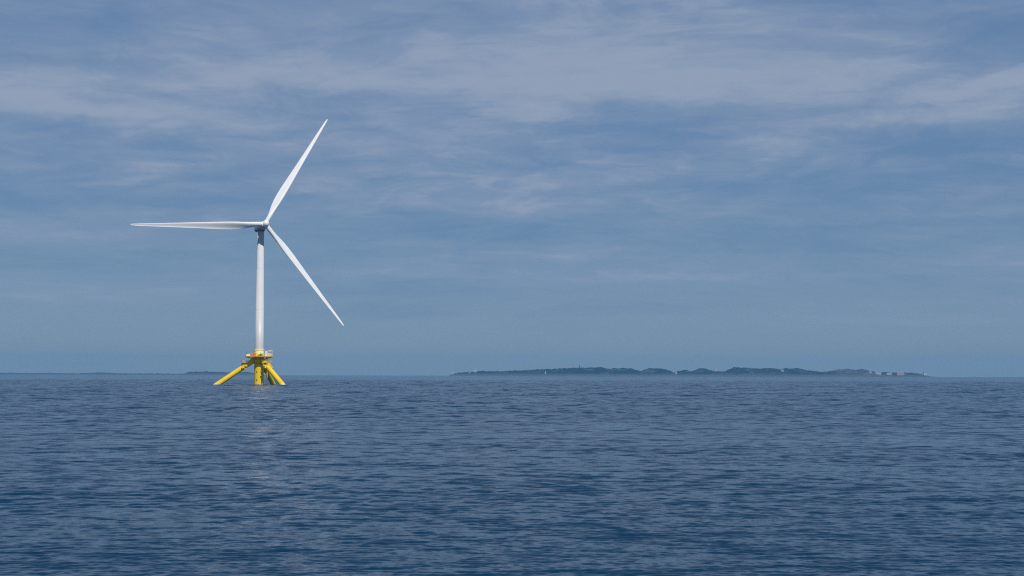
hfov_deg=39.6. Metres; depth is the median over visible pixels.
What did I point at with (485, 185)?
sky
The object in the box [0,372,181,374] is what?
island
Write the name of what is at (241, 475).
water
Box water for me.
[0,375,1023,575]
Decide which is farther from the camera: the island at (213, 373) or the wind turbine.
the island at (213, 373)
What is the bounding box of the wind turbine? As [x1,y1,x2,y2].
[130,119,343,384]
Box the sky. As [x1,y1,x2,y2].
[0,0,1023,376]
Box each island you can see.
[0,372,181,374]
[179,371,253,374]
[449,367,931,376]
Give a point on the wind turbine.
(262, 366)

